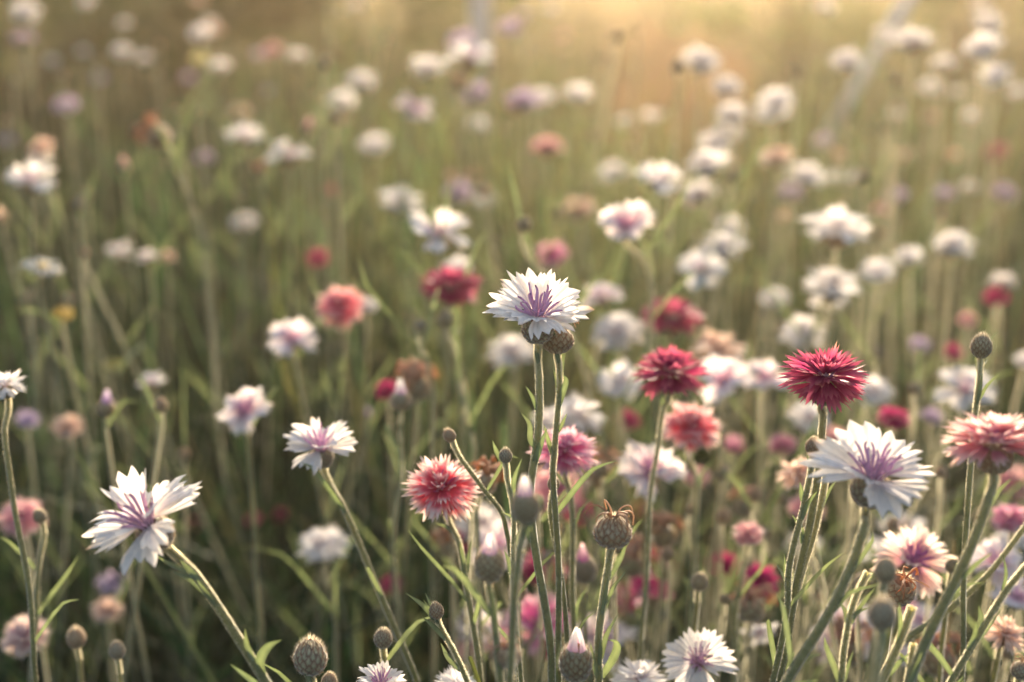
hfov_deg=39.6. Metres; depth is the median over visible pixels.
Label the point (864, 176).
cornflower bud
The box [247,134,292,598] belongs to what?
wilted cornflower
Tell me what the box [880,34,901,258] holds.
white cornflower
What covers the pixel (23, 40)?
lavender cornflower
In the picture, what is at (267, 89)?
blue cornflower
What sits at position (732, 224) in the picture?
white cornflower
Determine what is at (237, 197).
cornflower bud
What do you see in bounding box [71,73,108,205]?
blue cornflower
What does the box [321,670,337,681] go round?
cornflower bud
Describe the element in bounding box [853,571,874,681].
cornflower bud
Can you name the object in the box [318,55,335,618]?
cornflower bud
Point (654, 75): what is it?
path
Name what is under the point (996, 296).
magenta cornflower
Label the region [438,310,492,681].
cornflower bud
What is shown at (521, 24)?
cornflower bud
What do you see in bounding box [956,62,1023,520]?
white cornflower
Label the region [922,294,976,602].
salmon cornflower
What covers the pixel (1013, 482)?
salmon cornflower
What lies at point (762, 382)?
white cornflower
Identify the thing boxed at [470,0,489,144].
wooden post
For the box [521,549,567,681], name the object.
magenta cornflower
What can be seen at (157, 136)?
wilted cornflower
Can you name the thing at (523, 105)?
lavender cornflower
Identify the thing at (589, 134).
cornflower bud
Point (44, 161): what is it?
white cornflower
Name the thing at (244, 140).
white cornflower
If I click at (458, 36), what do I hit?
lavender cornflower
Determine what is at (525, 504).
cornflower bud
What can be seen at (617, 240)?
cornflower bud
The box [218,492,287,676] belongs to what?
magenta cornflower
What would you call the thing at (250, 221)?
white cornflower
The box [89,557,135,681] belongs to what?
peach cornflower
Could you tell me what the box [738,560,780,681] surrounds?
magenta cornflower
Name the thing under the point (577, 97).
white cornflower
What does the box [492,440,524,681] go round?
cornflower bud
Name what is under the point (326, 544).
white cornflower
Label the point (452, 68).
cornflower bud
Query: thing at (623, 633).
white cornflower
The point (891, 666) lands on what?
cut stem
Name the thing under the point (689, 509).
cornflower bud
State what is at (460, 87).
wilted cornflower
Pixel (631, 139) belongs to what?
cornflower bud
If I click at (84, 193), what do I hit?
cornflower bud
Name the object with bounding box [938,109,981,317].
white cornflower
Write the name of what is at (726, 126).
white cornflower
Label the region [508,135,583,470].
salmon cornflower
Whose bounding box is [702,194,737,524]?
cornflower bud
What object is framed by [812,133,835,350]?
lavender cornflower
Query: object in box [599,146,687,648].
white cornflower
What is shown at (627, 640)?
cornflower bud
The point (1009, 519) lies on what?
pink cornflower
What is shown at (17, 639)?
faded cornflower
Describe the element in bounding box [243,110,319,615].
white cornflower
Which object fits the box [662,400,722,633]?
coral cornflower
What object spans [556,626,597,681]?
cornflower bud
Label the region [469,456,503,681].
wilted cornflower
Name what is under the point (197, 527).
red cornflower
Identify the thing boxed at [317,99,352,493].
cornflower bud
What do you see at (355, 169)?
salmon cornflower
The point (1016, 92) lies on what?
white cornflower
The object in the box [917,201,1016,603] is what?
white cornflower
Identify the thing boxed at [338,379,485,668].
magenta cornflower
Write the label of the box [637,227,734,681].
white cornflower
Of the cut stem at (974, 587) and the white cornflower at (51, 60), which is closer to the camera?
the cut stem at (974, 587)
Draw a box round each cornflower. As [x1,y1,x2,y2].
[0,31,37,324]
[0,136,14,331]
[0,161,59,675]
[0,369,78,681]
[0,496,48,681]
[0,613,53,681]
[1,153,66,672]
[4,409,97,681]
[6,258,114,641]
[8,0,86,475]
[8,413,85,681]
[17,122,202,655]
[45,56,66,167]
[53,89,136,381]
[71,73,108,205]
[78,0,94,285]
[82,465,280,681]
[86,241,150,521]
[86,569,125,681]
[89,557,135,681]
[94,372,215,681]
[111,43,189,312]
[113,19,131,219]
[113,213,198,681]
[131,84,295,649]
[135,52,180,214]
[137,201,200,676]
[145,483,286,633]
[161,150,214,366]
[178,483,232,645]
[181,73,209,218]
[187,24,255,353]
[190,0,204,190]
[201,107,264,534]
[203,18,217,151]
[207,59,279,394]
[208,24,227,245]
[216,386,283,681]
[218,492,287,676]
[221,212,259,469]
[229,104,273,319]
[240,524,360,678]
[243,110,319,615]
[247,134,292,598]
[251,42,282,320]
[251,50,296,201]
[262,87,285,221]
[265,89,357,440]
[267,315,361,678]
[271,273,369,637]
[283,417,419,681]
[287,49,308,357]
[303,74,434,575]
[306,199,369,680]
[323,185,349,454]
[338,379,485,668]
[339,7,345,176]
[340,115,386,273]
[340,125,392,462]
[344,67,388,414]
[349,0,383,169]
[351,357,438,670]
[357,660,406,681]
[365,115,490,341]
[369,29,477,448]
[378,158,562,680]
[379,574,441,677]
[384,66,497,560]
[387,54,456,547]
[389,180,470,681]
[400,454,483,681]
[409,39,498,615]
[413,520,458,668]
[417,225,522,603]
[422,253,500,677]
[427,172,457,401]
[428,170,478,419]
[434,664,475,681]
[443,179,475,431]
[454,502,509,655]
[456,80,532,392]
[457,605,503,675]
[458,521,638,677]
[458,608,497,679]
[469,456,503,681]
[473,516,531,681]
[474,318,533,681]
[475,192,531,445]
[483,10,529,178]
[483,267,594,681]
[483,618,547,681]
[489,73,591,449]
[490,635,520,681]
[492,96,521,505]
[497,16,531,387]
[498,379,636,673]
[499,589,578,681]
[501,88,555,396]
[502,86,543,491]
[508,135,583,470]
[521,4,557,182]
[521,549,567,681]
[525,244,624,672]
[525,423,600,651]
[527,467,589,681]
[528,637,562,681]
[536,203,613,595]
[543,322,578,681]
[545,444,621,681]
[547,390,620,677]
[551,182,626,485]
[557,45,568,130]
[559,32,568,96]
[562,573,658,675]
[563,610,638,681]
[564,429,592,600]
[565,311,645,680]
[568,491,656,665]
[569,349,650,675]
[578,335,648,661]
[580,525,675,672]
[583,161,631,433]
[584,499,633,681]
[592,500,644,600]
[597,177,706,639]
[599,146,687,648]
[607,115,635,257]
[609,657,673,681]
[617,439,688,660]
[619,253,791,608]
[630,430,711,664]
[631,344,709,660]
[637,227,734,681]
[638,296,704,655]
[642,109,664,247]
[648,509,683,662]
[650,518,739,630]
[656,178,718,512]
[661,627,739,681]
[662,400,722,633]
[671,353,762,681]
[673,130,733,578]
[680,295,803,667]
[681,44,725,562]
[682,146,743,577]
[683,189,736,352]
[691,215,768,518]
[695,230,807,676]
[699,122,743,363]
[700,433,745,672]
[703,101,754,564]
[704,203,872,626]
[704,486,799,681]
[706,515,740,673]
[709,75,743,466]
[716,159,747,304]
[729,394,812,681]
[729,520,766,681]
[731,576,776,681]
[736,591,784,681]
[737,0,834,307]
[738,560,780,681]
[739,87,800,511]
[740,336,789,681]
[741,169,860,402]
[742,170,848,392]
[743,195,794,480]
[743,309,830,649]
[744,86,797,593]
[744,153,787,411]
[755,145,794,559]
[761,257,897,681]
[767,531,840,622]
[774,456,839,668]
[776,342,873,681]
[777,265,862,676]
[777,374,893,679]
[778,183,801,410]
[778,419,935,681]
[782,160,889,514]
[784,496,844,681]
[785,399,863,657]
[790,149,849,295]
[793,292,862,658]
[809,627,867,681]
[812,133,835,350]
[815,353,1012,681]
[815,400,864,680]
[817,602,869,681]
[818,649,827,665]
[824,394,911,681]
[826,615,872,676]
[828,46,864,573]
[829,24,936,560]
[832,25,893,332]
[844,149,914,343]
[847,180,888,427]
[853,108,903,297]
[862,535,907,563]
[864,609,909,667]
[865,589,934,681]
[869,524,958,681]
[871,186,908,422]
[875,509,940,681]
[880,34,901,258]
[883,566,929,665]
[884,245,940,678]
[893,111,938,286]
[901,563,1003,642]
[904,411,1023,681]
[906,182,1016,431]
[906,343,962,676]
[908,186,955,436]
[909,336,972,527]
[915,72,943,309]
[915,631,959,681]
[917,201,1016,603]
[919,407,1023,681]
[921,55,959,411]
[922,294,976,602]
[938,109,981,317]
[944,87,964,185]
[946,147,967,323]
[946,180,978,334]
[955,351,1023,673]
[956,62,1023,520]
[960,273,1017,679]
[961,31,1004,505]
[966,534,1023,681]
[967,0,989,276]
[968,287,1020,672]
[969,10,1005,413]
[971,85,1023,290]
[982,466,1023,676]
[983,142,1023,254]
[984,615,1023,681]
[987,572,1023,681]
[988,501,1023,681]
[990,527,1023,657]
[1009,653,1023,681]
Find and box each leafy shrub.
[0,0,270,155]
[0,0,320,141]
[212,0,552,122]
[557,0,789,38]
[657,0,963,89]
[841,0,1023,84]
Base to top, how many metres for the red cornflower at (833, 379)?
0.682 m
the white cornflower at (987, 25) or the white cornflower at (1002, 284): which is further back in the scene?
the white cornflower at (987, 25)
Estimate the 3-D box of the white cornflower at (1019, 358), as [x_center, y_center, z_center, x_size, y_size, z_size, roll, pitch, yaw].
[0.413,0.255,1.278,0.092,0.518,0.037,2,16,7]
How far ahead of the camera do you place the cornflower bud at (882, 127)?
1.83 m
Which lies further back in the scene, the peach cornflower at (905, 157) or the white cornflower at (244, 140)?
the peach cornflower at (905, 157)
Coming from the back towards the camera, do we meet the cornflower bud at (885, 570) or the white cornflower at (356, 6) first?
the white cornflower at (356, 6)
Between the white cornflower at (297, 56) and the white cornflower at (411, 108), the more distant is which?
the white cornflower at (297, 56)
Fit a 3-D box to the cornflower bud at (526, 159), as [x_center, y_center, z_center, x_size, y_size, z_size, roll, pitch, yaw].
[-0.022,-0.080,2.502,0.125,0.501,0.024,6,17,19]
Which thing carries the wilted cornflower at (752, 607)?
on the ground
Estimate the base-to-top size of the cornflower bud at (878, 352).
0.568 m
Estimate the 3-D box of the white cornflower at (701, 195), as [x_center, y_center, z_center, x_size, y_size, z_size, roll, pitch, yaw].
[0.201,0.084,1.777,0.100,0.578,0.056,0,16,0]
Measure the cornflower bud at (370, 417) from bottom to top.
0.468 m
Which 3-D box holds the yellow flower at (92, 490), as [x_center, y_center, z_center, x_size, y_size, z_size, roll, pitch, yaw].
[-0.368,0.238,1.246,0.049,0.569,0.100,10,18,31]
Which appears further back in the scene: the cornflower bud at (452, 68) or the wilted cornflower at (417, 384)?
the cornflower bud at (452, 68)
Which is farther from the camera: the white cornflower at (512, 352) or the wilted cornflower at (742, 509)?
the white cornflower at (512, 352)
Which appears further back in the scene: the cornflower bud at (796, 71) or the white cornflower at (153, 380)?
the cornflower bud at (796, 71)
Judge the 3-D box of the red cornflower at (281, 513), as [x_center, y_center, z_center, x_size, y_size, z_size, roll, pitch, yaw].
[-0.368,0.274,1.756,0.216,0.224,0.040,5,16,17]
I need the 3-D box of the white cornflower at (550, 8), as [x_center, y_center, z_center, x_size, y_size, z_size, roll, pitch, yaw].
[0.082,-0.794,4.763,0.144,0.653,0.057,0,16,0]
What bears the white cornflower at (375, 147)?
on the ground
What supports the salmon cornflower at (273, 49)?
on the ground
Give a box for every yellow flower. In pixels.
[14,305,137,681]
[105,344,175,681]
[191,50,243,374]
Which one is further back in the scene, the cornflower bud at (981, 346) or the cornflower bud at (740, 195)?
the cornflower bud at (740, 195)
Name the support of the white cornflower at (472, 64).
on the ground
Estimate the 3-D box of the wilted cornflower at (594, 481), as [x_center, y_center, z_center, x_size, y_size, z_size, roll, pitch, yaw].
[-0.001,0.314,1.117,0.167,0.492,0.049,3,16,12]
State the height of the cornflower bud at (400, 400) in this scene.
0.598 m
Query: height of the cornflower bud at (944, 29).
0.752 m
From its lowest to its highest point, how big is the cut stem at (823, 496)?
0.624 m
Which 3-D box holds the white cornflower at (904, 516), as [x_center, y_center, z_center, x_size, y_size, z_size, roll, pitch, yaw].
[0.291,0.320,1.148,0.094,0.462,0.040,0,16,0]
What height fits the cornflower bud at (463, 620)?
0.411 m
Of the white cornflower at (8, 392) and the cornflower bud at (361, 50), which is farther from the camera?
the cornflower bud at (361, 50)
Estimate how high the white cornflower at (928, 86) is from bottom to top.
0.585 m
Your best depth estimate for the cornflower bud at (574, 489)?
0.64 m
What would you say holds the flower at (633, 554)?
on the ground
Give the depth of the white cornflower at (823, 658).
1.11 m
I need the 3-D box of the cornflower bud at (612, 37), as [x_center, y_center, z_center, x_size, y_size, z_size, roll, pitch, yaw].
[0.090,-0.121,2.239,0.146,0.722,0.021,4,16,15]
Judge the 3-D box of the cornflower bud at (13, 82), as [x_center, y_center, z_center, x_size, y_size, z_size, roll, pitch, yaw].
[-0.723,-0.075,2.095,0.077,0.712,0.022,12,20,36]
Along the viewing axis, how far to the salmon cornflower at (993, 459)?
0.54 m
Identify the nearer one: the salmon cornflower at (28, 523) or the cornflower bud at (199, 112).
the salmon cornflower at (28, 523)
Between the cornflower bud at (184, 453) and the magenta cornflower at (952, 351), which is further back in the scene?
the magenta cornflower at (952, 351)
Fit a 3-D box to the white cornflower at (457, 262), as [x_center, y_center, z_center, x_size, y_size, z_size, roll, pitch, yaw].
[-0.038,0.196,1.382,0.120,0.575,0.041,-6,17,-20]
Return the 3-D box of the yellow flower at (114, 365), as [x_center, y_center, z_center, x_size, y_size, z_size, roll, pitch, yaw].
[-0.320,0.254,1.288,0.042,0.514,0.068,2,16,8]
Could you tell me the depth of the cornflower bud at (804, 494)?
0.61 m
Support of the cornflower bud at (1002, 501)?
on the ground
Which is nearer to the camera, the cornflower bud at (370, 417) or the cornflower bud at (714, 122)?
the cornflower bud at (370, 417)
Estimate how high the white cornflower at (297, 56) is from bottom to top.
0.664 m
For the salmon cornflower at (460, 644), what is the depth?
1.27 m
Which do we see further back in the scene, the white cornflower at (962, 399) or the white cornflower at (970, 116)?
the white cornflower at (970, 116)
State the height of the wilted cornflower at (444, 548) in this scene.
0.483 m
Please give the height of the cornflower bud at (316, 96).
0.704 m
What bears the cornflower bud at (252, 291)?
on the ground
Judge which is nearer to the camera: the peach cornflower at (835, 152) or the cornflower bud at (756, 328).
the cornflower bud at (756, 328)
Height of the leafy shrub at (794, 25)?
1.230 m
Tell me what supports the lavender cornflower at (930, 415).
on the ground
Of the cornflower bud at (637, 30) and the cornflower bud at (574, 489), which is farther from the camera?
the cornflower bud at (637, 30)
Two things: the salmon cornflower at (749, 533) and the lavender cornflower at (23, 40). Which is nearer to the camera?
the salmon cornflower at (749, 533)
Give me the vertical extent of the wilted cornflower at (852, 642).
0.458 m
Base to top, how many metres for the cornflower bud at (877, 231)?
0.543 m
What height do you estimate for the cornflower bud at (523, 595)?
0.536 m
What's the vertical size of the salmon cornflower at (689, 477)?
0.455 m
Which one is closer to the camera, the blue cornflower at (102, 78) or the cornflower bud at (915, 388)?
the cornflower bud at (915, 388)
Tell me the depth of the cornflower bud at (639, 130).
2.39 m
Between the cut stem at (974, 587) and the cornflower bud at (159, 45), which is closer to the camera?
the cut stem at (974, 587)
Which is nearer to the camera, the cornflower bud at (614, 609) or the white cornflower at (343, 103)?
the cornflower bud at (614, 609)
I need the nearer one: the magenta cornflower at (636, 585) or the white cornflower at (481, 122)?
the magenta cornflower at (636, 585)
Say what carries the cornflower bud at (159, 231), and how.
on the ground
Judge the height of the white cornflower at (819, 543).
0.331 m
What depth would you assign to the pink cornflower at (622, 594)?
1.16 m
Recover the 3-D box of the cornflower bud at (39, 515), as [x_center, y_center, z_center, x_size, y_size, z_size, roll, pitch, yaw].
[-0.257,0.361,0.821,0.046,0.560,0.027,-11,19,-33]
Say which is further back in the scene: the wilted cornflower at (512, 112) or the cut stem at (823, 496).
the wilted cornflower at (512, 112)
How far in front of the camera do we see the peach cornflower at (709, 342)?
1.10 m
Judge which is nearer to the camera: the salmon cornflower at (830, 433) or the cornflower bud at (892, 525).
the cornflower bud at (892, 525)
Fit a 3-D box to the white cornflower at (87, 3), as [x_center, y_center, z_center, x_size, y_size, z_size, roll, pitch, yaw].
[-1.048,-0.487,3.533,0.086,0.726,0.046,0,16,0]
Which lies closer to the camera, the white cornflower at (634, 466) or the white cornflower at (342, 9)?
the white cornflower at (634, 466)
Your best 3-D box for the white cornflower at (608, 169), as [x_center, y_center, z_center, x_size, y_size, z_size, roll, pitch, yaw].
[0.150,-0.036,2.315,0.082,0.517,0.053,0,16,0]
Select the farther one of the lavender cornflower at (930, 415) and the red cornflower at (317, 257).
the red cornflower at (317, 257)
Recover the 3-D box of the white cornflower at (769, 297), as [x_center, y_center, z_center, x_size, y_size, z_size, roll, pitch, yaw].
[0.202,0.147,1.677,0.232,0.511,0.045,3,16,10]
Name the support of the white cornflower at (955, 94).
on the ground
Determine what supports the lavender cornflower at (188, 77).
on the ground
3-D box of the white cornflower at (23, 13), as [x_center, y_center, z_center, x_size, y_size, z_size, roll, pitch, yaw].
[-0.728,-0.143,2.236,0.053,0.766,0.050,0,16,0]
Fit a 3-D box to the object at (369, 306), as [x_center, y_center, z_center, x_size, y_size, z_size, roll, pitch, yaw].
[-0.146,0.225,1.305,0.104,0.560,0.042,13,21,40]
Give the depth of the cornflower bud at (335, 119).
1.36 m
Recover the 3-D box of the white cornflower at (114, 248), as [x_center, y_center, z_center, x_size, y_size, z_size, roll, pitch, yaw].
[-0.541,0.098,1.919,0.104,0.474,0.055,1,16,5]
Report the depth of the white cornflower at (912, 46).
1.71 m
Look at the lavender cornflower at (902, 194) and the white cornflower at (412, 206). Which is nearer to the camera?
the white cornflower at (412, 206)
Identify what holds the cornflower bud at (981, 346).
on the ground
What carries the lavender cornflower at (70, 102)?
on the ground
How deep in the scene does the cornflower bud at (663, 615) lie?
1.00 m
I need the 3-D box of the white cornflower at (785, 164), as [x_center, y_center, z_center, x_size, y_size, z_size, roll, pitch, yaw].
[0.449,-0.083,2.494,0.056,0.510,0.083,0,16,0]
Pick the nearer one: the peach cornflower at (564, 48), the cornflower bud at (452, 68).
the cornflower bud at (452, 68)
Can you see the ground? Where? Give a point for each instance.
(752, 306)
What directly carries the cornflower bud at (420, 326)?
on the ground
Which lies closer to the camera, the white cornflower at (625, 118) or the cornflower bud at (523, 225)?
the cornflower bud at (523, 225)
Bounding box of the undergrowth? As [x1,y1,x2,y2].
[0,0,1023,681]
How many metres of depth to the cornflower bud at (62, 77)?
2.16 m
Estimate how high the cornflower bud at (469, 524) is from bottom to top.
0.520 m
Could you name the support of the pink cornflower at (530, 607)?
on the ground
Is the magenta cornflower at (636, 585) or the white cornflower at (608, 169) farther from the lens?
the white cornflower at (608, 169)
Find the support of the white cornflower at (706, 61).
on the ground
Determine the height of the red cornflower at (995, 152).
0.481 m
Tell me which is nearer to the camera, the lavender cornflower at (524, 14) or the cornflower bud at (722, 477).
the cornflower bud at (722, 477)
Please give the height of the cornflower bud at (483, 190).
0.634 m
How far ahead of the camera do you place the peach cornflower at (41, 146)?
1.54 m
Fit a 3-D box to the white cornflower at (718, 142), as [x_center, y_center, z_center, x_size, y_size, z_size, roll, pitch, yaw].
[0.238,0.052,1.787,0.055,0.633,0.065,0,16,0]
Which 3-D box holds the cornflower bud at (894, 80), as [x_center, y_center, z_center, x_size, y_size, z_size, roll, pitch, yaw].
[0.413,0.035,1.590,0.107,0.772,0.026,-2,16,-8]
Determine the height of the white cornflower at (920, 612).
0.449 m
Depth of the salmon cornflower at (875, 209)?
2.15 m
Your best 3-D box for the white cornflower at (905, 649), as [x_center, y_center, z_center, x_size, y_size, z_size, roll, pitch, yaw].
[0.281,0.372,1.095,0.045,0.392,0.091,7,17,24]
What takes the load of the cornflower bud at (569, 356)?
on the ground
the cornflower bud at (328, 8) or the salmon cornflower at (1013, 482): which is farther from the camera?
the cornflower bud at (328, 8)
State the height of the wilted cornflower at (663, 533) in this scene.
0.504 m
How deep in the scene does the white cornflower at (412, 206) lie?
1.52 m
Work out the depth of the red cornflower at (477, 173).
2.50 m
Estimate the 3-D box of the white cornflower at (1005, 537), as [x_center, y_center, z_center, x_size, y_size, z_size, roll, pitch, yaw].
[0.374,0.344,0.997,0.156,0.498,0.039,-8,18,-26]
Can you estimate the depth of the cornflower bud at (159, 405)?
0.91 m
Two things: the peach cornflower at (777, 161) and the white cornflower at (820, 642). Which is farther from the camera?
the peach cornflower at (777, 161)
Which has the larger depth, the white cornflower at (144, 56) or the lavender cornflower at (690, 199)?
the white cornflower at (144, 56)
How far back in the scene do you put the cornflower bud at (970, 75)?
2.37 m
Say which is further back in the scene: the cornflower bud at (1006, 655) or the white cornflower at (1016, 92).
the white cornflower at (1016, 92)
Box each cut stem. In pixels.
[766,476,835,664]
[824,570,874,681]
[866,604,916,681]
[888,524,1023,655]
[899,556,1023,681]
[902,642,917,681]
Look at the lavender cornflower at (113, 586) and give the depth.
1.20 m
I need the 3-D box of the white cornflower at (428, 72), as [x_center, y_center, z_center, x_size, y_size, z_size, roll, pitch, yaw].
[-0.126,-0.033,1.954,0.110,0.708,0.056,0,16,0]
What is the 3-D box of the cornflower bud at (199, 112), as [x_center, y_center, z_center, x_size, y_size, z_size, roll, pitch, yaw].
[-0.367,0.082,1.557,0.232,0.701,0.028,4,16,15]
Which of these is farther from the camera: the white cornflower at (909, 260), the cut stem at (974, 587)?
the white cornflower at (909, 260)
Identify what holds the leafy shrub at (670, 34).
on the path
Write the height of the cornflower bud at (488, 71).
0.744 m
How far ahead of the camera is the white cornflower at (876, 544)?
1.16 m
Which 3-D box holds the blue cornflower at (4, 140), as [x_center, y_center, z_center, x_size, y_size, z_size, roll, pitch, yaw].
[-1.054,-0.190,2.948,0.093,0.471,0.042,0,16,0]
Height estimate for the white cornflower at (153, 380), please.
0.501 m
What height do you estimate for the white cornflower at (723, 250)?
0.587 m
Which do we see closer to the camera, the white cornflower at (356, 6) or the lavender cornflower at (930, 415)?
the lavender cornflower at (930, 415)
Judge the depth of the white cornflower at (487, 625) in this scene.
0.98 m
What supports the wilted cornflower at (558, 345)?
on the ground
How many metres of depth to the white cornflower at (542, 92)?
2.31 m
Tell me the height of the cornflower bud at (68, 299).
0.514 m
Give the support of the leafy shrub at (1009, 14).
on the ground
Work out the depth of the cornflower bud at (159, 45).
2.63 m
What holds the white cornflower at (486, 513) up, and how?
on the ground
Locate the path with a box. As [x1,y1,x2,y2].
[577,21,762,209]
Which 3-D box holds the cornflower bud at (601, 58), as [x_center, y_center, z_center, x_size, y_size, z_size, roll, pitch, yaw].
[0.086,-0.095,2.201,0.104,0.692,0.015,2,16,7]
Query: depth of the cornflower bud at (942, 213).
1.75 m
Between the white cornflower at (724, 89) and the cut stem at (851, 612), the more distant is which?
the white cornflower at (724, 89)
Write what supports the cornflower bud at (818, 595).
on the ground
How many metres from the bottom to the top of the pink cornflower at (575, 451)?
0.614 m
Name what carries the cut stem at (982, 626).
on the ground
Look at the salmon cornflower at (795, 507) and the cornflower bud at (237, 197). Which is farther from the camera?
the cornflower bud at (237, 197)
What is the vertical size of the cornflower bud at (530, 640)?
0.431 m
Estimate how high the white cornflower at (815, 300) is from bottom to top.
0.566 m
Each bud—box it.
[0,117,64,488]
[0,206,123,670]
[1,508,77,681]
[2,45,32,442]
[22,291,80,678]
[28,263,76,666]
[46,168,97,681]
[58,72,108,465]
[63,55,108,466]
[66,625,86,681]
[79,246,333,681]
[82,188,127,582]
[97,389,149,681]
[105,373,193,681]
[107,640,125,681]
[110,93,260,681]
[112,145,186,653]
[123,375,167,681]
[138,135,216,432]
[144,42,172,352]
[148,69,201,371]
[172,64,284,667]
[172,91,321,477]
[211,174,243,494]
[260,89,281,395]
[264,78,345,623]
[265,635,327,681]
[271,399,385,680]
[284,16,386,497]
[297,95,343,618]
[303,4,359,417]
[311,107,360,669]
[313,165,354,338]
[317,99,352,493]
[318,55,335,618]
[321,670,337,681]
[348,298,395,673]
[358,45,428,425]
[359,256,438,681]
[371,582,383,663]
[374,617,429,680]
[384,377,411,681]
[405,264,434,591]
[406,310,505,676]
[406,593,470,681]
[412,32,493,559]
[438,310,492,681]
[443,427,564,681]
[443,531,506,681]
[444,515,476,680]
[449,51,495,337]
[458,468,475,666]
[460,613,471,679]
[465,494,476,670]
[477,181,536,593]
[482,156,534,394]
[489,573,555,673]
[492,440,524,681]
[505,474,541,681]
[505,549,526,656]
[509,169,670,642]
[518,20,581,355]
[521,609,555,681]
[535,476,574,681]
[536,190,611,615]
[539,550,553,674]
[544,31,616,390]
[547,461,615,681]
[548,325,592,549]
[549,23,634,430]
[549,53,604,393]
[553,565,677,644]
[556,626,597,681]
[559,524,564,639]
[570,129,600,391]
[575,543,597,681]
[586,26,640,359]
[589,460,622,681]
[595,231,661,441]
[601,154,633,349]
[611,519,642,675]
[614,110,637,301]
[616,572,633,662]
[636,119,656,306]
[647,59,718,444]
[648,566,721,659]
[661,545,674,681]
[662,507,744,681]
[666,137,794,575]
[686,273,771,617]
[686,503,713,679]
[691,570,707,654]
[698,465,729,633]
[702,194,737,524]
[712,68,729,300]
[713,593,730,681]
[716,468,761,681]
[721,177,759,429]
[732,526,770,655]
[749,98,900,556]
[752,64,832,592]
[753,320,783,564]
[758,487,820,681]
[759,308,792,567]
[769,435,842,681]
[775,490,872,681]
[776,75,831,404]
[779,115,854,314]
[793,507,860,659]
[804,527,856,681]
[808,589,827,679]
[821,315,966,679]
[825,151,894,576]
[827,207,897,583]
[832,303,884,670]
[843,479,853,617]
[847,112,887,403]
[853,152,877,423]
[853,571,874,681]
[855,121,886,422]
[857,20,907,681]
[864,555,896,681]
[865,344,960,558]
[866,595,897,681]
[877,245,922,480]
[886,517,898,681]
[887,166,950,357]
[899,71,973,390]
[904,2,953,387]
[908,207,963,509]
[917,465,946,681]
[936,556,958,681]
[940,480,1023,644]
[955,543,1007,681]
[959,331,998,681]
[1001,647,1023,681]
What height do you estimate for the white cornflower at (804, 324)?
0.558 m
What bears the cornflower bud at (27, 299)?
on the ground
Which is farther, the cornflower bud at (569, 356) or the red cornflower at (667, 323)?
the cornflower bud at (569, 356)
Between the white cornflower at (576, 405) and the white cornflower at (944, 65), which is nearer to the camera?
the white cornflower at (576, 405)
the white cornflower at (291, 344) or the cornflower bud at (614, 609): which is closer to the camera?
the cornflower bud at (614, 609)
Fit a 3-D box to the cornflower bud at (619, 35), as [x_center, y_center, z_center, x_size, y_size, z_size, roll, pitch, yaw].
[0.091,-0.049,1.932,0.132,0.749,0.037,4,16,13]
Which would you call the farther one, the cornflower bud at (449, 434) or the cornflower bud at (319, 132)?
the cornflower bud at (319, 132)
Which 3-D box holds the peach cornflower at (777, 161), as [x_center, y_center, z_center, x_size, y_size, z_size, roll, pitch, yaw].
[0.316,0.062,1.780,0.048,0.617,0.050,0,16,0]
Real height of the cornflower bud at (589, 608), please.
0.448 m
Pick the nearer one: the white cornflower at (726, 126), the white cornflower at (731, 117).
the white cornflower at (731, 117)
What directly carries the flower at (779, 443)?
on the ground
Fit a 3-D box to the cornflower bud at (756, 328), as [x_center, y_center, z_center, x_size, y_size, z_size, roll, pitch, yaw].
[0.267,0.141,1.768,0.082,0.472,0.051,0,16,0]
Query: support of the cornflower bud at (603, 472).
on the ground
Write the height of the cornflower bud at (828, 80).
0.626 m
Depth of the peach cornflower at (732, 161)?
2.61 m
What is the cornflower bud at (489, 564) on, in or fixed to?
on the ground
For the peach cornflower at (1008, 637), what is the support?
on the ground
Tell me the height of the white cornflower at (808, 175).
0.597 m
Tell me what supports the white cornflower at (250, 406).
on the ground
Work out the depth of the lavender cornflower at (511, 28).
2.50 m
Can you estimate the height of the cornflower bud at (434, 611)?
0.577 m
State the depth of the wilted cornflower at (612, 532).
0.60 m
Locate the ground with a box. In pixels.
[0,0,1023,681]
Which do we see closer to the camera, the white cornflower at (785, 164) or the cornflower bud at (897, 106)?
the cornflower bud at (897, 106)
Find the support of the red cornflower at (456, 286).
on the ground
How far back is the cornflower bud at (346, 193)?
2.49 m
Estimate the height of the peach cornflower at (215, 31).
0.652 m
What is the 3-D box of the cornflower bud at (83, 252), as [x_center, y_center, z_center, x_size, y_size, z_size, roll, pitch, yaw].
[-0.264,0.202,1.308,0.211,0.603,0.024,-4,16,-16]
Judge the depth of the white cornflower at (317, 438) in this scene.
0.72 m
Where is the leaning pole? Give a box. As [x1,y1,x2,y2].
[813,0,913,163]

